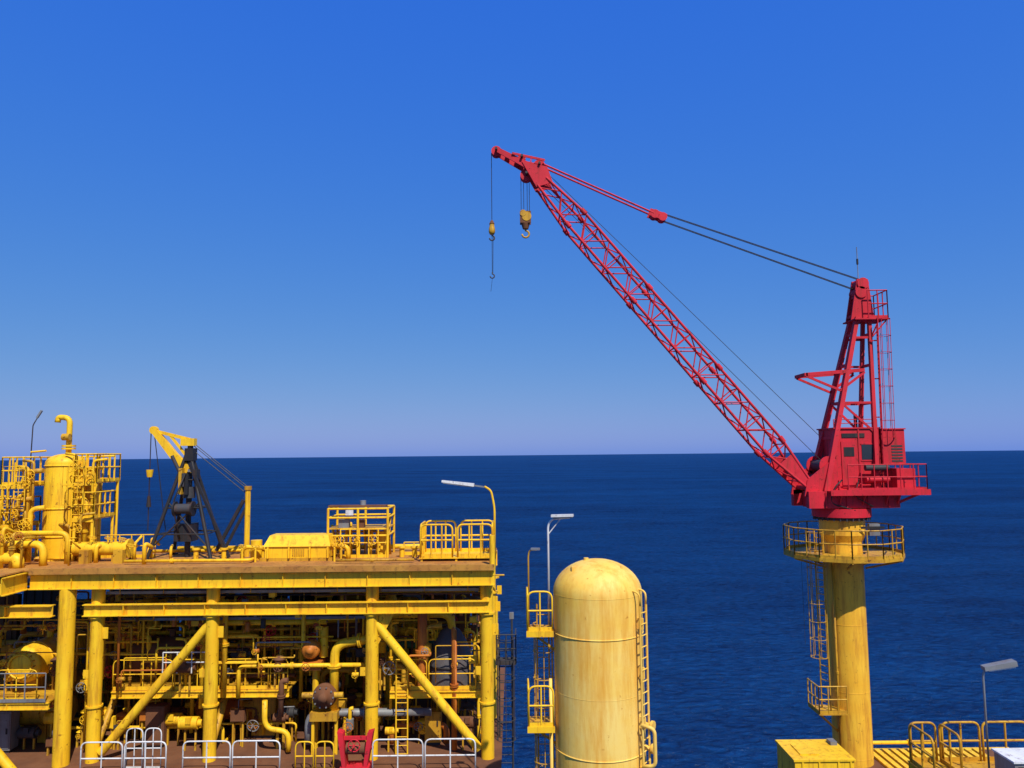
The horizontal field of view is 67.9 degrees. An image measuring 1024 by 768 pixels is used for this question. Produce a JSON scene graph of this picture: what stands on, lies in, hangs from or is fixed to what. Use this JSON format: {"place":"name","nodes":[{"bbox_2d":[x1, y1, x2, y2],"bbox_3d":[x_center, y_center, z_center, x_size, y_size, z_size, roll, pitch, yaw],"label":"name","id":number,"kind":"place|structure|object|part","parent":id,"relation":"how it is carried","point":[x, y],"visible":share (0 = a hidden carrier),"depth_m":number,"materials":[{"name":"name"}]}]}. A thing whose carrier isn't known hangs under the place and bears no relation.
{"place":"outdoors","nodes":[
{"label":"outdoors","id":0,"kind":"place"},
{"bbox_2d":[12,457,84,561],"bbox_3d":[-18.078,4.883,29.591,2.634,4.067,0.091,0,-5,-5],"label":"ladder","id":1,"kind":"object","parent":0,"point":[25,468],"visible":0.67,"depth_m":29.63,"materials":[{"name":"yellow metal"}]},
{"bbox_2d":[0,535,504,767],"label":"offshore platform module","id":2,"kind":"object","parent":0,"point":[372,580],"visible":0.79,"depth_m":27.47,"materials":[{"name":"yellow paint"}]},
{"bbox_2d":[0,710,19,752],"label":"control cabinet","id":3,"kind":"object","parent":2,"relation":"on","point":[9,723],"visible":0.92,"depth_m":28.17,"materials":[{"name":"metal"}]},
{"bbox_3d":[-18.975,12.858,28.132,0.720,1.280,0.017,-1,-5,0],"label":"door","id":4,"kind":"part","parent":3,"relation":"part of","materials":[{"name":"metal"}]},
{"bbox_2d":[0,526,70,568],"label":"pipe manifold","id":5,"kind":"object","parent":2,"relation":"on","point":[12,559],"visible":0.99,"depth_m":28.31,"materials":[{"name":"yellow paint"}]},
{"bbox_2d":[2,465,84,505],"bbox_3d":[-18.087,3.919,29.308,2.916,1.512,0.875,-1,-5,0],"label":"ladder cage","id":6,"kind":"object","parent":2,"relation":"on","point":[66,485],"visible":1,"depth_m":29.18,"materials":[{"name":"yellow metal"}]},
{"bbox_2d":[5,627,85,689],"bbox_3d":[-18.047,10.679,29.639,1.388,2.220,3.685,-1,-5,0],"label":"horizontal vessel","id":7,"kind":"object","parent":2,"relation":"on","point":[38,662],"visible":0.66,"depth_m":28.22,"materials":[{"name":"yellow paint"}]},
{"bbox_2d":[19,692,77,742],"bbox_3d":[-18.977,12.731,29.461,4.000,2.100,1.277,-1,-5,0],"label":"horizontal vessel","id":8,"kind":"object","parent":2,"relation":"on","point":[31,717],"visible":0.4,"depth_m":28.97,"materials":[{"name":"yellow paint"}]},
{"bbox_2d":[1,484,97,559],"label":"brace","id":9,"kind":"object","parent":2,"relation":"attached to","point":[21,496],"visible":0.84,"depth_m":29.71,"materials":[{"name":"yellow paint"}]},
{"bbox_2d":[12,459,95,561],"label":"pipes","id":10,"kind":"object","parent":2,"relation":"on","point":[30,498],"visible":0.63,"depth_m":29.64,"materials":[{"name":"yellow metal"}]},
{"bbox_2d":[3,452,107,562],"bbox_3d":[-18.171,4.809,29.848,4.358,4.229,0.812,-1,-5,0],"label":"side piping","id":11,"kind":"object","parent":2,"relation":"on","point":[30,513],"visible":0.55,"depth_m":29.82,"materials":[{"name":"yellow paint"}]},
{"bbox_2d":[33,556,77,561],"bbox_3d":[-18.083,6.954,30.502,1.900,0.080,1.900,-1,-5,0],"label":"skirt flange","id":12,"kind":"object","parent":2,"relation":"on","point":[48,560],"visible":0.33,"depth_m":29.68,"materials":[{"name":"yellow paint"}]},
{"bbox_2d":[41,454,85,558],"bbox_3d":[-18.103,4.912,30.693,1.440,4.180,1.440,-1,-5,0],"label":"shell","id":13,"kind":"object","parent":12,"relation":"on","point":[52,493],"visible":0.68,"depth_m":30.07,"materials":[{"name":"yellow paint"}]},
{"bbox_2d":[44,465,80,537],"bbox_3d":[-18.105,4.703,30.712,1.508,2.857,1.509,-1,-5,0],"label":"band","id":14,"kind":"object","parent":13,"relation":"attached to","point":[57,508],"visible":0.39,"depth_m":30.04,"materials":[{"name":"yellow paint"}]},
{"bbox_2d":[55,415,72,452],"bbox_3d":[-18.280,2.081,30.957,0.720,1.671,0.209,-1,-5,0],"label":"vent gooseneck","id":15,"kind":"object","parent":13,"relation":"on","point":[67,419],"visible":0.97,"depth_m":30.91,"materials":[{"name":"yellow paint"}]},
{"bbox_2d":[61,434,71,440],"bbox_3d":[-18.030,2.145,30.750,0.300,0.280,0.280,-1,-5,0],"label":"relief valve","id":16,"kind":"object","parent":15,"relation":"attached to","point":[64,437],"visible":1,"depth_m":30.65,"materials":[{"name":"yellow paint"}]},
{"bbox_2d":[61,445,75,449],"bbox_3d":[-18.026,2.572,30.911,0.520,0.180,0.520,-1,-5,0],"label":"vent flange","id":17,"kind":"object","parent":13,"relation":"on","point":[68,446],"visible":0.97,"depth_m":30.71,"materials":[{"name":"yellow paint"}]},
{"bbox_2d":[30,450,114,468],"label":"platform railing","id":18,"kind":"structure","parent":13,"relation":"attached to","point":[87,468],"depth_m":30.34,"materials":[{"name":"yellow metal"}]},
{"bbox_2d":[1,482,118,560],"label":"platform post","id":19,"kind":"object","parent":2,"relation":"on","point":[113,527],"visible":0.4,"depth_m":31.00,"materials":[{"name":"yellow metal"}]},
{"bbox_2d":[0,481,95,527],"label":"platform edge","id":20,"kind":"object","parent":19,"relation":"attached to","point":[73,519],"visible":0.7,"depth_m":29.94,"materials":[{"name":"yellow paint"}]},
{"bbox_2d":[3,481,118,528],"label":"service platform","id":21,"kind":"structure","parent":19,"relation":"on","point":[94,518],"depth_m":30.66,"materials":[{"name":"yellow paint"}]},
{"bbox_2d":[29,410,42,469],"bbox_3d":[-19.382,2.566,30.913,0.432,3.018,0.080,-1,-5,0],"label":"street lamp","id":22,"kind":"object","parent":21,"relation":"on","point":[39,414],"visible":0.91,"depth_m":30.96,"materials":[{"name":"metal"}]},
{"bbox_2d":[0,463,94,542],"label":"handwheel","id":23,"kind":"object","parent":21,"relation":"attached to","point":[27,522],"visible":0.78,"depth_m":29.60,"materials":[{"name":"yellow paint"}]},
{"bbox_2d":[0,453,120,527],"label":"handrail","id":24,"kind":"object","parent":21,"relation":"on","point":[102,479],"visible":0.66,"depth_m":30.22,"materials":[{"name":"yellow metal"}]},
{"bbox_2d":[80,469,99,541],"bbox_3d":[-17.000,5.206,30.564,0.640,3.550,0.640,-1,-5,0],"label":"ladder","id":25,"kind":"object","parent":2,"relation":"on","point":[87,489],"visible":0.21,"depth_m":30.44,"materials":[{"name":"yellow metal"}]},
{"bbox_2d":[67,534,173,565],"bbox_3d":[-15.234,6.349,29.449,3.552,1.032,2.251,-1,-5,0],"label":"pipe manifold","id":26,"kind":"object","parent":2,"relation":"on","point":[119,551],"visible":0.91,"depth_m":29.21,"materials":[{"name":"yellow paint"}]},
{"bbox_2d":[79,741,166,767],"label":"handrail","id":27,"kind":"object","parent":2,"relation":"on","point":[123,762],"visible":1,"depth_m":26.03,"materials":[{"name":"white metal"}]},
{"bbox_2d":[125,728,161,767],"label":"handrail","id":28,"kind":"object","parent":2,"relation":"on","point":[152,748],"visible":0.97,"depth_m":26.52,"materials":[{"name":"white metal"}]},
{"bbox_2d":[145,702,169,747],"bbox_3d":[-13.425,12.912,28.761,0.700,1.500,0.550,-1,-5,0],"label":"control cabinet","id":29,"kind":"object","parent":2,"relation":"on","point":[156,714],"visible":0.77,"depth_m":28.55,"materials":[{"name":"metal"}]},
{"bbox_3d":[-13.425,12.841,28.530,0.620,1.280,0.017,-1,-5,0],"label":"door","id":30,"kind":"part","parent":29,"relation":"part of","materials":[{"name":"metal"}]},
{"bbox_2d":[131,627,199,679],"bbox_3d":[-13.395,10.812,29.936,3.120,2.340,1.517,-1,-5,0],"label":"horizontal vessel","id":31,"kind":"object","parent":2,"relation":"on","point":[169,640],"visible":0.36,"depth_m":29.41,"materials":[{"name":"metal"}]},
{"bbox_2d":[24,590,326,683],"bbox_3d":[-17.837,12.009,36.217,17.893,4.772,0.670,-1,-5,0],"label":"panel rib","id":32,"kind":"object","parent":2,"relation":"on","point":[81,606],"visible":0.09,"depth_m":36.54,"materials":[{"name":"metal"}]},
{"bbox_2d":[23,587,337,688],"bbox_3d":[-17.610,11.973,36.397,18.548,4.872,0.923,-1,-5,0],"label":"panel","id":33,"kind":"object","parent":2,"relation":"on","point":[37,600],"visible":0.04,"depth_m":36.58,"materials":[{"name":"metal"}]},
{"bbox_2d":[141,426,251,559],"bbox_3d":[-12.678,4.341,30.791,4.300,5.282,2.280,-1,-5,0],"label":"deck crane","id":34,"kind":"object","parent":2,"relation":"on","point":[187,529],"visible":0.91,"depth_m":30.50,"materials":[{"name":"black paint"}]},
{"bbox_2d":[195,698,251,730],"bbox_3d":[-11.073,13.045,30.429,3.100,1.900,1.077,-1,-5,0],"label":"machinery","id":35,"kind":"object","parent":2,"relation":"on","point":[232,702],"visible":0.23,"depth_m":30.00,"materials":[{"name":"brown metal"}]},
{"bbox_2d":[182,740,280,767],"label":"handrail","id":36,"kind":"object","parent":2,"relation":"on","point":[229,757],"visible":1,"depth_m":26.03,"materials":[{"name":"white metal"}]},
{"bbox_2d":[1,594,475,659],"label":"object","id":37,"kind":"object","parent":2,"relation":"on","point":[117,620],"visible":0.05,"depth_m":36.18,"materials":[{"name":"yellow metal"}]},
{"bbox_2d":[0,594,479,687],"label":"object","id":38,"kind":"object","parent":2,"relation":"on","point":[17,601],"visible":0.07,"depth_m":36.20,"materials":[{"name":"yellow metal"}]},
{"bbox_2d":[2,584,479,645],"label":"beam","id":39,"kind":"structure","parent":2,"relation":"attached to","point":[14,641],"depth_m":35.34,"materials":[{"name":"metal"}]},
{"bbox_2d":[0,574,503,755],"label":"process piping","id":40,"kind":"object","parent":2,"relation":"on","point":[281,646],"visible":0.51,"depth_m":28.80,"materials":[{"name":"yellow paint"}]},
{"bbox_2d":[140,635,311,720],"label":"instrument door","id":41,"kind":"structure","parent":40,"relation":"in","point":[142,714],"depth_m":28.66,"materials":[{"name":"metal"}]},
{"bbox_2d":[114,649,449,728],"bbox_3d":[-10.440,11.890,30.836,15.904,2.791,4.889,-1,-5,0],"label":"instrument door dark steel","id":42,"kind":"structure","parent":40,"relation":"in","point":[359,652],"depth_m":29.58,"materials":[{"name":"metal"}]},
{"bbox_2d":[415,648,428,653],"bbox_3d":[-3.353,9.968,28.399,0.560,0.100,0.546,-1,-5,0],"label":"flange","id":43,"kind":"object","parent":40,"relation":"attached to","point":[417,651],"visible":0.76,"depth_m":28.20,"materials":[{"name":"orange metal"}]},
{"bbox_2d":[252,697,277,737],"bbox_3d":[-9.625,12.859,29.666,0.900,1.700,0.550,-1,-5,0],"label":"control cabinet","id":44,"kind":"object","parent":2,"relation":"on","point":[272,707],"visible":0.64,"depth_m":29.43,"materials":[{"name":"brown metal"}]},
{"bbox_3d":[-9.626,12.788,29.435,0.820,1.480,0.017,-1,-5,0],"label":"door","id":45,"kind":"part","parent":44,"relation":"part of","materials":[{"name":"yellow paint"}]},
{"bbox_2d":[124,542,419,562],"bbox_3d":[-9.224,6.611,30.134,11.424,0.521,3.980,-1,-5,0],"label":"deck pipe run","id":46,"kind":"object","parent":2,"relation":"on","point":[196,550],"visible":0.66,"depth_m":29.82,"materials":[{"name":"yellow paint"}]},
{"bbox_2d":[238,533,350,561],"bbox_3d":[-8.336,6.333,29.560,4.166,0.950,1.694,-1,-5,0],"label":"equipment skid","id":47,"kind":"object","parent":2,"relation":"on","point":[301,546],"visible":0.98,"depth_m":29.05,"materials":[{"name":"yellow paint"}]},
{"bbox_2d":[301,615,327,747],"bbox_3d":[-7.402,11.065,28.431,0.940,5.000,0.940,-1,-5,0],"label":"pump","id":48,"kind":"object","parent":2,"relation":"on","point":[312,650],"visible":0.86,"depth_m":28.43,"materials":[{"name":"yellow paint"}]},
{"bbox_2d":[294,741,334,767],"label":"handrail","id":49,"kind":"object","parent":2,"relation":"on","point":[304,755],"visible":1,"depth_m":26.21,"materials":[{"name":"yellow metal"}]},
{"bbox_2d":[301,678,346,754],"bbox_3d":[-6.930,12.321,28.434,1.500,2.490,1.900,-1,-5,0],"label":"centrifugal pump","id":50,"kind":"object","parent":2,"relation":"on","point":[325,696],"visible":0.98,"depth_m":27.75,"materials":[{"name":"metal"}]},
{"bbox_2d":[284,618,365,647],"bbox_3d":[-7.498,10.508,32.671,4.550,2.000,1.177,-1,-5,0],"label":"horizontal vessel","id":51,"kind":"object","parent":2,"relation":"on","point":[332,629],"visible":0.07,"depth_m":32.16,"materials":[{"name":"metal"}]},
{"bbox_2d":[339,595,357,687],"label":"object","id":52,"kind":"object","parent":2,"relation":"on","point":[356,646],"visible":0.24,"depth_m":35.75,"materials":[{"name":"yellow metal"}]},
{"bbox_2d":[338,595,365,687],"bbox_3d":[-7.548,11.772,36.055,1.419,5.012,0.300,-1,-5,0],"label":"panel yellow paint dirty","id":53,"kind":"object","parent":2,"relation":"on","point":[352,683],"visible":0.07,"depth_m":35.79,"materials":[{"name":"yellow metal"}]},
{"bbox_2d":[337,728,374,767],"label":"red deck winch","id":54,"kind":"object","parent":2,"relation":"on","point":[351,746],"visible":1,"depth_m":26.04,"materials":[{"name":"paint"}]},
{"bbox_2d":[327,500,394,557],"bbox_3d":[-6.093,5.793,30.568,2.499,2.229,1.962,-1,-5,0],"label":"equipment gantry","id":55,"kind":"object","parent":2,"relation":"on","point":[382,542],"visible":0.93,"depth_m":30.03,"materials":[{"name":"yellow metal"}]},
{"bbox_2d":[395,660,407,753],"bbox_3d":[-4.035,11.829,27.824,0.477,3.333,0.050,-1,-5,0],"label":"ladder","id":56,"kind":"object","parent":2,"relation":"on","point":[396,702],"visible":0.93,"depth_m":27.80,"materials":[{"name":"metal"}]},
{"bbox_2d":[417,614,426,685],"bbox_3d":[-3.354,9.858,28.409,0.360,2.880,0.351,-1,-5,0],"label":"pipe","id":57,"kind":"object","parent":2,"relation":"on","point":[422,634],"visible":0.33,"depth_m":28.30,"materials":[{"name":"brown metal"}]},
{"bbox_2d":[372,738,475,767],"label":"handrail","id":58,"kind":"object","parent":2,"relation":"on","point":[423,755],"visible":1,"depth_m":26.03,"materials":[{"name":"white metal"}]},
{"bbox_2d":[425,708,441,744],"bbox_3d":[-2.974,12.960,28.747,0.600,1.200,0.550,-1,-5,0],"label":"control cabinet","id":59,"kind":"object","parent":2,"relation":"on","point":[433,728],"visible":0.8,"depth_m":28.52,"materials":[{"name":"brown metal"}]},
{"bbox_3d":[-2.974,12.888,28.516,0.520,0.980,0.017,-1,-5,0],"label":"door","id":60,"kind":"part","parent":59,"relation":"part of","materials":[{"name":"yellow paint"}]},
{"bbox_2d":[428,626,473,685],"bbox_3d":[-2.349,10.311,29.169,1.828,2.100,1.829,-1,-5,0],"label":"vessel","id":61,"kind":"object","parent":2,"relation":"on","point":[443,652],"visible":0.7,"depth_m":28.55,"materials":[{"name":"black paint"}]},
{"bbox_2d":[419,520,493,560],"bbox_3d":[-2.091,6.039,29.460,2.800,1.396,1.816,-1,-5,0],"label":"handrail","id":62,"kind":"object","parent":2,"relation":"on","point":[455,553],"visible":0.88,"depth_m":28.63,"materials":[{"name":"yellow metal"}]},
{"bbox_2d":[442,480,495,558],"bbox_3d":[-1.667,5.204,29.244,2.075,3.010,0.260,-1,-5,0],"label":"street lamp","id":63,"kind":"object","parent":2,"relation":"on","point":[465,484],"visible":0.95,"depth_m":29.26,"materials":[{"name":"yellow metal"}]},
{"bbox_2d":[495,612,516,767],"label":"ladder","id":64,"kind":"object","parent":2,"relation":"attached to","point":[511,660],"visible":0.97,"depth_m":29.41,"materials":[{"name":"metal"}]},
{"bbox_2d":[0,450,1023,767],"bbox_3d":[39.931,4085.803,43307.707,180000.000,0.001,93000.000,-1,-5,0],"label":"sea","id":65,"kind":"structure","parent":0,"point":[694,542],"depth_m":288.41,"materials":[{"name":"liquid"}]},
{"bbox_2d":[0,0,1023,459],"label":"sky","id":66,"kind":"structure","parent":0,"point":[240,228],"materials":[{"name":"blue"}]},
{"bbox_2d":[526,557,656,767],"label":"pressure vessel","id":67,"kind":"object","parent":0,"point":[596,718],"visible":1,"depth_m":20.39,"materials":[{"name":"yellow paint"}]},
{"bbox_2d":[528,548,539,625],"bbox_3d":[0.628,5.811,21.789,0.365,2.190,0.120,-2,-5,11],"label":"street lamp","id":68,"kind":"object","parent":67,"relation":"on","point":[534,549],"visible":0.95,"depth_m":21.83,"materials":[{"name":"metal"}]},
{"bbox_2d":[547,514,573,624],"bbox_3d":[1.391,5.315,21.743,0.793,3.155,0.180,-2,-6,15],"label":"street lamp","id":69,"kind":"object","parent":67,"relation":"on","point":[558,517],"visible":0.98,"depth_m":21.86,"materials":[{"name":"white metal"}]},
{"bbox_2d":[489,146,930,767],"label":"pedestal crane","id":70,"kind":"object","parent":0,"point":[845,480],"visible":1,"depth_m":33.15,"materials":[{"name":"paint"}]},
{"bbox_2d":[841,441,857,487],"bbox_3d":[14.710,3.504,33.132,0.650,2.000,0.035,-1,-5,0],"label":"house door","id":71,"kind":"structure","parent":70,"relation":"in","point":[846,460],"depth_m":33.11,"materials":[{"name":"red paint"}]},
{"bbox_2d":[861,445,872,459],"bbox_3d":[15.530,2.974,33.192,0.500,0.650,0.018,-1,-5,0],"label":"house window","id":72,"kind":"structure","parent":70,"relation":"in","point":[867,450],"depth_m":33.18,"materials":[{"name":"grey glass"}]},
{"bbox_2d":[775,738,1008,767],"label":"crane access deck","id":73,"kind":"structure","parent":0,"point":[814,753],"depth_m":29.12,"materials":[{"name":"yellow paint"}]},
{"bbox_2d":[907,720,1023,767],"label":"handrail","id":74,"kind":"object","parent":73,"relation":"on","point":[933,761],"visible":0.95,"depth_m":23.35,"materials":[{"name":"metal"}]},
{"bbox_2d":[980,659,1017,767],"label":"street lamp","id":75,"kind":"object","parent":73,"relation":"on","point":[1002,665],"visible":1,"depth_m":22.35,"materials":[{"name":"metal"}]},
{"bbox_2d":[991,748,1023,767],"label":"control cabinet","id":76,"kind":"object","parent":73,"relation":"on","point":[1008,757],"visible":1,"depth_m":21.23,"materials":[{"name":"metal"}]}
]}

